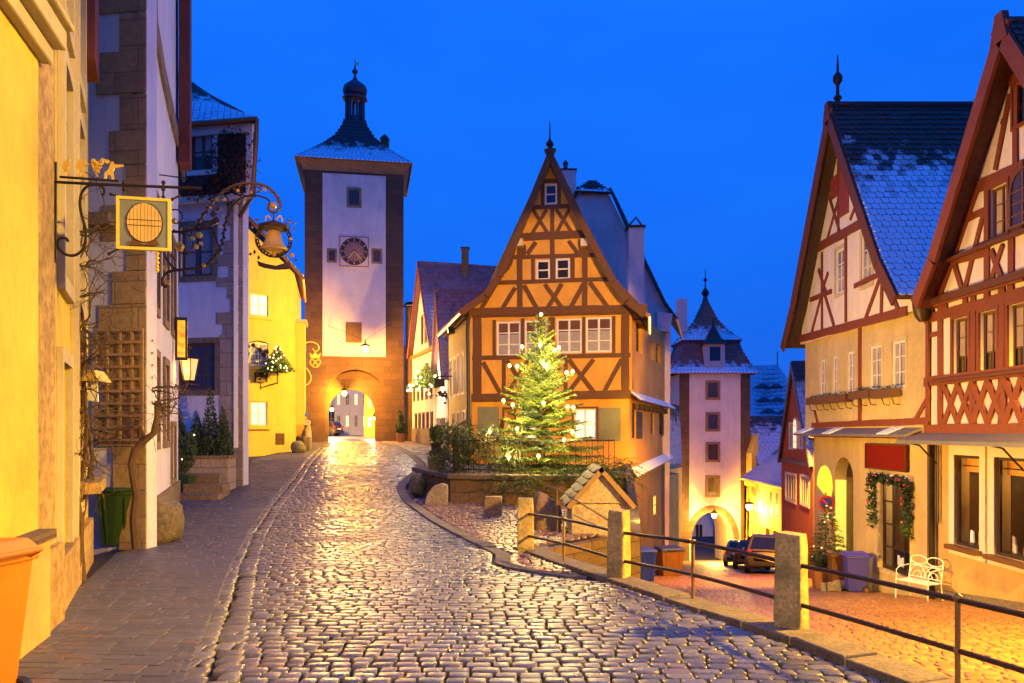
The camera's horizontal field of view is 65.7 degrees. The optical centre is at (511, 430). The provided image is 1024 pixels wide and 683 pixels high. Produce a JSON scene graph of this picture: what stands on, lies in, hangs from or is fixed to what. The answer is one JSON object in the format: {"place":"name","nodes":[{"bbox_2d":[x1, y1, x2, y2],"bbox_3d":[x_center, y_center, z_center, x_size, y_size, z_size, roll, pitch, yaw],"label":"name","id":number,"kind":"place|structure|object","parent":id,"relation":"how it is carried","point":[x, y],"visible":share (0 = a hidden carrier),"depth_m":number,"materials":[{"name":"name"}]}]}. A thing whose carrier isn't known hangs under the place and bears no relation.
{"place":"outdoors","nodes":[
{"label":"outdoors","id":0,"kind":"place"},
{"bbox_2d":[17,451,314,682],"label":"pavement","id":1,"kind":"structure","parent":0,"point":[132,615],"depth_m":8.42,"materials":[{"name":"stone"}]},
{"bbox_2d":[0,537,43,682],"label":"wheelie bin","id":2,"kind":"object","parent":1,"relation":"on","point":[18,555],"visible":1,"depth_m":4.89,"materials":[{"name":"plastic"}]},
{"bbox_2d":[93,366,199,548],"bbox_3d":[-5.721,0.413,12.309,1.692,2.852,0.923,0,0,0],"label":"vine trunk","id":3,"kind":"object","parent":1,"relation":"on","point":[135,504],"visible":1,"depth_m":12.31,"materials":[{"name":"brown plant"}]},
{"bbox_2d":[157,495,184,543],"bbox_3d":[-6.033,1.540,13.630,0.745,0.910,0.658,0,0,0],"label":"boulder","id":4,"kind":"object","parent":1,"relation":"on","point":[170,521],"visible":0.49,"depth_m":13.44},
{"bbox_2d":[178,428,196,491],"bbox_3d":[-8.490,0.743,20.411,0.737,1.637,0.716,0,0,0],"label":"potted shrub","id":5,"kind":"object","parent":1,"relation":"on","point":[189,453],"visible":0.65,"depth_m":20.31,"materials":[{"name":"green plant"}]},
{"bbox_2d":[180,473,229,500],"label":"stone steps","id":6,"kind":"structure","parent":1,"relation":"on","point":[209,486],"depth_m":20.08,"materials":[{"name":"stone"}]},
{"bbox_2d":[178,455,237,489],"bbox_3d":[-8.500,1.150,21.650,1.820,0.960,0.680,0,0,0],"label":"stone planter","id":7,"kind":"object","parent":1,"relation":"on","point":[226,464],"visible":0.42,"depth_m":21.35,"materials":[{"name":"stone"}]},
{"bbox_2d":[198,386,218,455],"bbox_3d":[-8.209,-0.254,21.599,0.689,2.108,0.626,0,0,0],"label":"cypress","id":8,"kind":"object","parent":7,"relation":"on","point":[208,432],"visible":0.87,"depth_m":21.52,"materials":[{"name":"green plant"}]},
{"bbox_2d":[211,406,234,459],"bbox_3d":[-7.863,0.056,21.602,0.698,1.489,0.642,0,0,0],"label":"cypress","id":9,"kind":"object","parent":7,"relation":"in","point":[224,444],"visible":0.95,"depth_m":21.51,"materials":[{"name":"green plant"}]},
{"bbox_2d":[81,442,324,584],"bbox_3d":[-8.500,1.304,24.977,4.482,1.228,48.979,0,0,-12],"label":"pavement bed","id":10,"kind":"object","parent":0,"point":[99,560],"visible":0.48,"depth_m":12.01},
{"bbox_2d":[95,487,131,545],"bbox_3d":[-6.409,1.400,13.023,0.596,1.000,0.791,0,0,-8],"label":"wheelie bin","id":11,"kind":"object","parent":10,"relation":"on","point":[112,516],"visible":0.58,"depth_m":12.73,"materials":[{"name":"plastic"}]},
{"bbox_2d":[382,441,462,466],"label":"pavement","id":12,"kind":"structure","parent":0,"point":[419,451],"depth_m":38.50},
{"bbox_2d":[249,456,720,559],"bbox_3d":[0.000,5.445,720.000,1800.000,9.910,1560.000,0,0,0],"label":"ground","id":13,"kind":"structure","parent":0,"point":[704,553],"depth_m":66.65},
{"bbox_2d":[0,0,74,658],"bbox_3d":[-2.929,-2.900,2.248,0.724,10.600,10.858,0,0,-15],"label":"plaster house","id":14,"kind":"structure","parent":13,"relation":"on","point":[33,35],"depth_m":6.58,"materials":[{"name":"paint"}]},
{"bbox_2d":[54,158,200,272],"bbox_3d":[-3.651,-2.051,7.558,1.297,1.066,0.062,0,0,-13],"label":"hanging sign","id":15,"kind":"object","parent":14,"relation":"attached to","point":[143,223],"visible":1,"depth_m":7.55,"materials":[{"name":"metal"}]},
{"bbox_2d":[55,0,105,610],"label":"plaster house","id":16,"kind":"structure","parent":13,"relation":"on","point":[76,66],"depth_m":8.89,"materials":[{"name":"brown paint"}]},
{"bbox_2d":[56,346,73,541],"bbox_3d":[-4.790,0.375,8.470,0.594,2.434,1.104,0,0,0],"label":"window","id":17,"kind":"structure","parent":16,"relation":"in","point":[65,358],"depth_m":7.98,"materials":[{"name":"brown paint"}]},
{"bbox_2d":[57,49,74,303],"bbox_3d":[-4.795,-2.700,8.518,0.556,2.524,1.053,0,0,0],"label":"window","id":18,"kind":"structure","parent":16,"relation":"in","point":[65,78],"depth_m":8.15,"materials":[{"name":"brown paint"}]},
{"bbox_2d":[59,0,74,58],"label":"window","id":19,"kind":"structure","parent":16,"relation":"in","point":[68,5],"depth_m":8.88,"materials":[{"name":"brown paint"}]},
{"bbox_2d":[80,106,85,321],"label":"window","id":20,"kind":"structure","parent":16,"relation":"in","point":[82,126],"depth_m":10.34,"materials":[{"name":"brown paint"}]},
{"bbox_2d":[80,0,86,112],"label":"window","id":21,"kind":"structure","parent":16,"relation":"in","point":[83,3],"depth_m":10.44,"materials":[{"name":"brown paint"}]},
{"bbox_2d":[69,168,157,582],"bbox_3d":[-5.478,-0.716,9.782,1.839,5.598,2.872,0,0,-41],"label":"climbing vine","id":22,"kind":"object","parent":16,"relation":"attached to","point":[85,416],"visible":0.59,"depth_m":9.70,"materials":[{"name":"brown plant"}]},
{"bbox_2d":[88,0,191,555],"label":"stone cornered house","id":23,"kind":"structure","parent":13,"relation":"on","point":[138,134],"depth_m":12.85,"materials":[{"name":"paint"}]},
{"bbox_2d":[93,328,143,442],"bbox_3d":[-6.307,-0.726,12.723,0.865,1.839,0.050,0,0,8],"label":"trellis","id":24,"kind":"object","parent":23,"relation":"attached to","point":[131,354],"visible":0.64,"depth_m":12.70,"materials":[{"name":"brown wood"}]},
{"bbox_2d":[163,252,169,330],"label":"window","id":25,"kind":"structure","parent":23,"relation":"in","point":[166,322],"depth_m":16.01,"materials":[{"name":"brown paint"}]},
{"bbox_2d":[163,356,169,447],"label":"window","id":26,"kind":"structure","parent":23,"relation":"in","point":[166,362],"depth_m":15.60,"materials":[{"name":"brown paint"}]},
{"bbox_2d":[170,421,176,484],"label":"window","id":27,"kind":"structure","parent":23,"relation":"in","point":[172,480],"depth_m":17.10,"materials":[{"name":"brown paint"}]},
{"bbox_2d":[171,233,176,338],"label":"window","id":28,"kind":"structure","parent":23,"relation":"in","point":[174,274],"depth_m":17.10,"materials":[{"name":"grey paint"}]},
{"bbox_2d":[175,317,187,360],"bbox_3d":[-7.313,-2.025,17.548,0.250,0.950,0.160,0,0,-19],"label":"box sign","id":29,"kind":"object","parent":23,"relation":"attached to","point":[181,338],"visible":1,"depth_m":17.48,"materials":[{"name":"paint"}]},
{"bbox_2d":[175,343,199,393],"bbox_3d":[-7.448,-1.429,18.295,0.506,1.177,0.448,0,0,0],"label":"wall lantern","id":30,"kind":"object","parent":23,"relation":"attached to","point":[191,363],"depth_m":18.19,"materials":[{"name":"beige"}]},
{"bbox_2d":[159,174,296,287],"bbox_3d":[-5.403,-3.710,15.126,2.536,2.127,0.588,0,0,-11],"label":"hanging sign","id":31,"kind":"object","parent":23,"relation":"attached to","point":[273,243],"visible":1,"depth_m":15.09,"materials":[{"name":"gold metal"}]},
{"bbox_2d":[178,71,258,485],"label":"plaster house","id":32,"kind":"structure","parent":13,"relation":"on","point":[213,302],"depth_m":22.45,"materials":[{"name":"white paint"}]},
{"bbox_2d":[178,220,217,282],"bbox_3d":[-8.988,-5.114,22.707,1.329,1.736,0.160,0,0,12],"label":"window","id":33,"kind":"structure","parent":32,"relation":"in","point":[205,252],"depth_m":22.71,"materials":[{"name":"glass"}]},
{"bbox_2d":[178,337,219,395],"bbox_3d":[-9.002,-1.827,22.710,1.479,1.648,0.160,0,0,12],"label":"window","id":34,"kind":"structure","parent":32,"relation":"in","point":[208,370],"depth_m":22.68,"materials":[{"name":"glass"}]},
{"bbox_2d":[186,135,217,175],"bbox_3d":[-8.678,-7.831,22.296,0.940,1.338,0.150,0,0,10],"label":"window","id":35,"kind":"structure","parent":32,"relation":"in","point":[201,145],"depth_m":22.31,"materials":[{"name":"glass"}]},
{"bbox_2d":[178,125,260,205],"bbox_3d":[-8.288,-7.354,22.066,2.697,2.260,0.535,0,0,0],"label":"climbing plant","id":36,"kind":"object","parent":32,"relation":"attached to","point":[225,175],"visible":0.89,"depth_m":22.00,"materials":[{"name":"plant"}]},
{"bbox_2d":[249,216,307,456],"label":"plaster house","id":37,"kind":"structure","parent":13,"relation":"on","point":[277,418],"depth_m":35.32,"materials":[{"name":"yellow paint"}]},
{"bbox_2d":[249,340,269,369],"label":"window","id":38,"kind":"structure","parent":37,"relation":"in","point":[256,361],"depth_m":34.76,"materials":[{"name":"glass"}]},
{"bbox_2d":[249,290,271,320],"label":"window","id":39,"kind":"structure","parent":37,"relation":"in","point":[259,305],"depth_m":34.80,"materials":[{"name":"glass"}]},
{"bbox_2d":[249,399,271,428],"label":"window","id":40,"kind":"structure","parent":37,"relation":"in","point":[259,410],"depth_m":34.81,"materials":[{"name":"glass"}]},
{"bbox_2d":[258,346,295,386],"bbox_3d":[-10.236,-2.820,34.596,1.618,1.828,1.660,0,0,0],"label":"decorated fir","id":41,"kind":"object","parent":37,"relation":"attached to","point":[280,364],"visible":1,"depth_m":34.42,"materials":[{"name":"green plant"}]},
{"bbox_2d":[334,390,363,434],"bbox_3d":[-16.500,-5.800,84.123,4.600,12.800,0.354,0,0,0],"label":"house","id":42,"kind":"structure","parent":13,"relation":"on","point":[349,412],"depth_m":84.00,"materials":[{"name":"beige paint"}]},
{"bbox_2d":[294,62,412,441],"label":"gate tower","id":43,"kind":"structure","parent":13,"relation":"on","point":[354,173],"depth_m":50.09,"materials":[{"name":"paint"}]},
{"bbox_2d":[364,394,374,435],"bbox_3d":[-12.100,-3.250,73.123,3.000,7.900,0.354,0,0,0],"label":"house","id":44,"kind":"structure","parent":13,"relation":"on","point":[369,423],"depth_m":73.00,"materials":[{"name":"beige paint"}]},
{"bbox_2d":[404,302,412,440],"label":"house","id":45,"kind":"structure","parent":13,"relation":"on","point":[408,376],"depth_m":51.00,"materials":[{"name":"brown paint"}]},
{"bbox_2d":[407,261,496,445],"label":"gabled house","id":46,"kind":"structure","parent":13,"relation":"on","point":[430,277],"depth_m":45.60,"materials":[{"name":"orange"}]},
{"bbox_2d":[438,311,471,461],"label":"row house","id":47,"kind":"structure","parent":13,"relation":"on","point":[457,383],"depth_m":34.57,"materials":[{"name":"beige paint"}]},
{"bbox_2d":[431,288,481,448],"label":"gabled house","id":48,"kind":"structure","parent":13,"relation":"on","point":[449,304],"depth_m":40.02,"materials":[{"name":"beige"}]},
{"bbox_2d":[406,362,439,397],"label":"decorated fir","id":49,"kind":"object","parent":48,"relation":"attached to","point":[423,383],"visible":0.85,"depth_m":41.23,"materials":[{"name":"green plant"}]},
{"bbox_2d":[412,465,625,505],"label":"terrace wall","id":50,"kind":"structure","parent":13,"relation":"on","point":[463,487],"depth_m":19.14,"materials":[{"name":"stone"}]},
{"bbox_2d":[424,417,531,482],"bbox_3d":[-1.292,0.607,20.365,2.199,1.960,3.967,0,0,-29],"label":"hedge","id":51,"kind":"object","parent":50,"relation":"on","point":[466,435],"visible":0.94,"depth_m":19.63,"materials":[{"name":"green plant"}]},
{"bbox_2d":[453,439,614,473],"bbox_3d":[-0.188,0.632,20.093,5.126,0.850,2.195,0,0,38],"label":"terrace railing","id":52,"kind":"object","parent":50,"relation":"on","point":[525,440],"visible":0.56,"depth_m":19.37,"materials":[{"name":"wood"}]},
{"bbox_2d":[477,313,602,498],"bbox_3d":[0.618,-0.578,20.279,3.297,4.958,3.391,0,0,-28],"label":"christmas tree","id":53,"kind":"object","parent":50,"relation":"on","point":[540,417],"visible":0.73,"depth_m":19.98,"materials":[{"name":"green plant"}]},
{"bbox_2d":[476,449,653,505],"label":"juniper branches","id":54,"kind":"object","parent":50,"relation":"on","point":[584,468],"visible":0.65,"depth_m":18.79,"materials":[{"name":"plant"}]},
{"bbox_2d":[459,121,675,569],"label":"timber house","id":55,"kind":"structure","parent":13,"relation":"on","point":[553,265],"depth_m":29.87,"materials":[{"name":"orange paint"}]},
{"bbox_2d":[497,321,520,354],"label":"window","id":56,"kind":"structure","parent":55,"relation":"in","point":[508,333],"depth_m":30.25,"materials":[{"name":"white paint"}]},
{"bbox_2d":[557,318,581,352],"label":"window","id":57,"kind":"structure","parent":55,"relation":"in","point":[569,331],"depth_m":29.82,"materials":[{"name":"white paint"}]},
{"bbox_2d":[572,407,597,439],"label":"window","id":58,"kind":"structure","parent":55,"relation":"in","point":[591,415],"depth_m":29.85,"materials":[{"name":"glass"}]},
{"bbox_2d":[586,317,611,351],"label":"window","id":59,"kind":"structure","parent":55,"relation":"in","point":[598,329],"depth_m":29.62,"materials":[{"name":"glass"}]},
{"bbox_2d":[625,217,645,303],"bbox_3d":[5.207,-6.217,33.550,0.760,5.668,0.820,0,0,0],"label":"chimney","id":60,"kind":"object","parent":55,"relation":"on","point":[635,261],"visible":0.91,"depth_m":33.20,"materials":[{"name":"grey paint"}]},
{"bbox_2d":[549,464,640,578],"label":"retaining wall","id":61,"kind":"structure","parent":13,"relation":"on","point":[598,544],"depth_m":14.28,"materials":[{"name":"stone"}]},
{"bbox_2d":[517,498,533,552],"bbox_3d":[0.216,1.559,12.736,0.274,0.959,0.276,0,0,0],"label":"stone post","id":62,"kind":"object","parent":61,"relation":"on","point":[525,529],"visible":0.86,"depth_m":12.61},
{"bbox_2d":[528,513,1023,682],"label":"railing","id":63,"kind":"object","parent":62,"relation":"attached to","point":[958,599],"visible":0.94,"depth_m":6.38,"materials":[{"name":"black metal"}]},
{"bbox_2d":[528,546,962,682],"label":"kerb","id":64,"kind":"structure","parent":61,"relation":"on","point":[863,660],"depth_m":7.00,"materials":[{"name":"stone"}]},
{"bbox_2d":[607,509,630,577],"bbox_3d":[1.339,1.484,9.927,0.239,0.990,0.236,0,0,34],"label":"stone post","id":65,"kind":"object","parent":64,"relation":"on","point":[618,548],"visible":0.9,"depth_m":9.84,"materials":[{"name":"stone"}]},
{"bbox_2d":[773,531,808,629],"bbox_3d":[2.520,1.415,7.155,0.251,1.001,0.250,0,0,38],"label":"stone post","id":66,"kind":"object","parent":64,"relation":"on","point":[790,579],"visible":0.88,"depth_m":7.06,"materials":[{"name":"stone"}]},
{"bbox_2d":[560,463,637,540],"bbox_3d":[1.633,2.027,15.250,1.358,2.746,1.600,0,0,0],"label":"stone kiosk","id":67,"kind":"object","parent":13,"relation":"on","point":[597,488],"visible":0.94,"depth_m":14.60,"materials":[{"name":"stone"}]},
{"bbox_2d":[573,180,682,544],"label":"half hipped house","id":68,"kind":"structure","parent":13,"relation":"on","point":[599,212],"depth_m":38.00,"materials":[{"name":"grey paint"}]},
{"bbox_2d":[669,403,681,545],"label":"row house","id":69,"kind":"structure","parent":13,"relation":"on","point":[675,442],"depth_m":43.45,"materials":[{"name":"paint"}]},
{"bbox_2d":[692,513,714,536],"bbox_3d":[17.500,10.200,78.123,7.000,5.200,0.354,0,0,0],"label":"house","id":70,"kind":"structure","parent":13,"relation":"on","point":[704,525],"depth_m":78.00,"materials":[{"name":"beige paint"}]},
{"bbox_2d":[670,269,758,560],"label":"gate tower","id":71,"kind":"structure","parent":13,"relation":"on","point":[712,368],"depth_m":60.00,"materials":[{"name":"paint"}]},
{"bbox_2d":[739,448,780,539],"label":"row house","id":72,"kind":"structure","parent":13,"relation":"on","point":[762,486],"depth_m":54.65,"materials":[{"name":"beige paint"}]},
{"bbox_2d":[746,416,782,472],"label":"gabled house","id":73,"kind":"structure","parent":13,"relation":"on","point":[765,432],"depth_m":59.90,"materials":[{"name":"tile"}]},
{"bbox_2d":[750,352,787,433],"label":"barn","id":74,"kind":"structure","parent":13,"relation":"on","point":[768,386],"depth_m":93.17,"materials":[{"name":"tile"}]},
{"bbox_2d":[777,361,812,578],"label":"gabled house","id":75,"kind":"structure","parent":13,"relation":"on","point":[795,456],"depth_m":29.74,"materials":[{"name":"red paint"}]},
{"bbox_2d":[780,55,973,598],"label":"timber house","id":76,"kind":"structure","parent":13,"relation":"on","point":[858,329],"depth_m":20.16,"materials":[{"name":"beige paint"}]},
{"bbox_2d":[834,243,843,298],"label":"window","id":77,"kind":"structure","parent":76,"relation":"in","point":[840,253],"depth_m":21.58,"materials":[{"name":"white paint"}]},
{"bbox_2d":[847,477,852,550],"bbox_3d":[9.395,2.926,21.823,0.070,3.279,0.831,0,0,0],"label":"door","id":78,"kind":"structure","parent":76,"relation":"in","point":[849,479],"depth_m":21.99,"materials":[{"name":"brown paint"}]},
{"bbox_2d":[846,347,855,393],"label":"window","id":79,"kind":"structure","parent":76,"relation":"in","point":[850,356],"depth_m":21.09,"materials":[{"name":"white paint"}]},
{"bbox_2d":[859,231,873,290],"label":"window","id":80,"kind":"structure","parent":76,"relation":"in","point":[868,269],"depth_m":20.05,"materials":[{"name":"glass"}]},
{"bbox_2d":[868,341,882,389],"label":"window","id":81,"kind":"structure","parent":76,"relation":"in","point":[876,351],"depth_m":19.61,"materials":[{"name":"white paint"}]},
{"bbox_2d":[865,443,908,472],"bbox_3d":[9.035,0.638,19.204,0.070,0.638,2.106,0,0,0],"label":"hanging sign","id":82,"kind":"object","parent":76,"relation":"attached to","point":[891,457],"visible":1,"depth_m":19.06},
{"bbox_2d":[864,470,913,541],"bbox_3d":[8.993,1.761,18.936,0.405,1.585,2.140,0,0,0],"label":"garland","id":83,"kind":"object","parent":76,"relation":"attached to","point":[901,481],"visible":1,"depth_m":18.53},
{"bbox_2d":[883,480,909,575],"bbox_3d":[9.251,2.285,18.925,0.070,2.212,1.603,0,0,0],"label":"door","id":84,"kind":"structure","parent":76,"relation":"in","point":[893,568],"depth_m":19.18,"materials":[{"name":"paint"}]},
{"bbox_2d":[890,335,906,390],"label":"window","id":85,"kind":"structure","parent":76,"relation":"in","point":[899,347],"depth_m":18.44,"materials":[{"name":"white paint"}]},
{"bbox_2d":[896,10,1023,609],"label":"timber house","id":86,"kind":"structure","parent":13,"relation":"on","point":[969,291],"depth_m":15.11,"materials":[{"name":"paint"}]},
{"bbox_2d":[950,311,969,373],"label":"window","id":87,"kind":"structure","parent":86,"relation":"in","point":[963,325],"depth_m":16.06,"materials":[{"name":"brown paint"}]},
{"bbox_2d":[949,445,985,562],"bbox_3d":[9.220,1.425,15.989,0.140,2.254,1.291,0,0,0],"label":"shop window","id":88,"kind":"structure","parent":86,"relation":"in","point":[973,452],"depth_m":16.13,"materials":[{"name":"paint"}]},
{"bbox_2d":[976,304,997,370],"bbox_3d":[9.067,-1.687,15.008,0.185,1.306,0.680,0,0,0],"label":"window","id":89,"kind":"structure","parent":86,"relation":"in","point":[990,318],"depth_m":15.15,"materials":[{"name":"brown paint"}]},
{"bbox_2d":[986,176,1008,241],"bbox_3d":[8.935,-4.000,14.482,0.170,1.076,0.662,0,0,0],"label":"window","id":90,"kind":"structure","parent":86,"relation":"in","point":[1000,193],"depth_m":14.61,"materials":[{"name":"brown paint"}]},
{"bbox_2d":[988,447,1023,572],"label":"shop window","id":91,"kind":"structure","parent":86,"relation":"in","point":[1017,453],"depth_m":15.04,"materials":[{"name":"paint"}]},
{"bbox_2d":[1004,297,1023,366],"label":"window","id":92,"kind":"structure","parent":86,"relation":"in","point":[1018,310],"depth_m":14.34,"materials":[{"name":"brown paint"}]},
{"bbox_2d":[1008,166,1023,229],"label":"arched window","id":93,"kind":"structure","parent":86,"relation":"in","point":[1016,188],"depth_m":13.93,"materials":[{"name":"glass"}]},
{"bbox_2d":[413,499,599,576],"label":"forecourt","id":94,"kind":"structure","parent":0,"point":[492,529],"depth_m":15.32,"materials":[{"name":"stone"}]},
{"bbox_2d":[425,483,447,505],"bbox_3d":[-1.801,1.579,18.949,0.540,0.644,0.250,0,0,0],"label":"guard stone","id":95,"kind":"object","parent":94,"relation":"on","point":[437,494],"visible":0.7,"depth_m":18.82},
{"bbox_2d":[533,491,561,530],"bbox_3d":[0.677,1.768,15.300,0.570,1.198,0.456,0,0,0],"label":"boulder","id":96,"kind":"object","parent":94,"relation":"on","point":[544,504],"visible":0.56,"depth_m":15.12,"materials":[{"name":"stone"}]},
{"bbox_2d":[207,442,882,682],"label":"street bed","id":97,"kind":"object","parent":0,"point":[215,678],"visible":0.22,"depth_m":6.56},
{"bbox_2d":[184,447,320,682],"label":"gutter","id":98,"kind":"object","parent":97,"relation":"on","point":[201,665],"visible":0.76,"depth_m":7.75,"materials":[{"name":"stone"}]},
{"bbox_2d":[208,447,325,682],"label":"gutter edge","id":99,"kind":"object","parent":97,"relation":"on","point":[230,657],"visible":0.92,"depth_m":8.03,"materials":[{"name":"stone"}]},
{"bbox_2d":[297,441,416,487],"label":"street setts","id":100,"kind":"structure","parent":97,"relation":"on","point":[342,464],"depth_m":28.06,"materials":[{"name":"stone"}]},
{"bbox_2d":[377,442,586,580],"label":"kerb","id":101,"kind":"structure","parent":97,"relation":"on","point":[502,558],"depth_m":14.08,"materials":[{"name":"stone"}]},
{"bbox_2d":[240,487,888,682],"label":"street setts","id":102,"kind":"structure","parent":97,"relation":"on","point":[347,560],"depth_m":7.54,"materials":[{"name":"stone"}]},
{"bbox_2d":[178,0,1023,377],"label":"sky","id":103,"kind":"structure","parent":0,"point":[702,119],"materials":[{"name":"blue"}]},
{"bbox_2d":[654,560,811,580],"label":"street","id":104,"kind":"structure","parent":0,"point":[717,569],"depth_m":33.90,"materials":[{"name":"stone"}]},
{"bbox_2d":[653,545,684,575],"bbox_3d":[5.919,4.929,29.926,0.956,1.120,0.891,0,0,-15],"label":"wheelie bin","id":105,"kind":"object","parent":104,"relation":"on","point":[670,556],"visible":0.89,"depth_m":29.63,"materials":[{"name":"plastic"}]},
{"bbox_2d":[742,532,774,572],"bbox_3d":[10.960,5.249,34.096,2.120,1.698,4.432,0,-8,17],"label":"parked car","id":106,"kind":"object","parent":104,"relation":"on","point":[763,544],"visible":0.41,"depth_m":32.31,"materials":[{"name":"brown paint"}]},
{"bbox_2d":[652,580,1023,682],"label":"street","id":107,"kind":"structure","parent":0,"point":[993,634],"depth_m":11.61,"materials":[{"name":"stone"}]},
{"bbox_2d":[641,546,657,581],"bbox_3d":[4.226,4.289,25.375,0.616,1.080,0.851,0,0,-12],"label":"wheelie bin","id":108,"kind":"object","parent":107,"relation":"on","point":[648,555],"visible":0.57,"depth_m":25.07,"materials":[{"name":"plastic"}]},
{"bbox_2d":[808,551,827,588],"bbox_3d":[8.218,3.692,21.097,0.654,1.030,0.552,0,0,0],"label":"potted plant","id":109,"kind":"object","parent":107,"relation":"on","point":[817,577],"visible":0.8,"depth_m":20.96,"materials":[{"name":"green plant"}]},
{"bbox_2d":[808,503,847,571],"bbox_3d":[8.562,3.108,21.504,1.449,2.344,1.458,0,0,0],"label":"potted christmas tree","id":110,"kind":"object","parent":107,"relation":"on","point":[818,542],"visible":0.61,"depth_m":21.46,"materials":[{"name":"plant"}]},
{"bbox_2d":[840,551,873,592],"bbox_3d":[8.570,3.516,19.747,0.711,1.000,0.556,0,0,10],"label":"wheelie bin","id":111,"kind":"object","parent":107,"relation":"on","point":[856,562],"visible":0.97,"depth_m":19.53,"materials":[{"name":"plastic"}]},
{"bbox_2d":[895,554,943,600],"bbox_3d":[8.659,3.140,16.866,0.494,0.925,0.827,0,0,-22],"label":"garden bench","id":112,"kind":"object","parent":107,"relation":"on","point":[909,579],"visible":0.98,"depth_m":16.90,"materials":[{"name":"white metal"}]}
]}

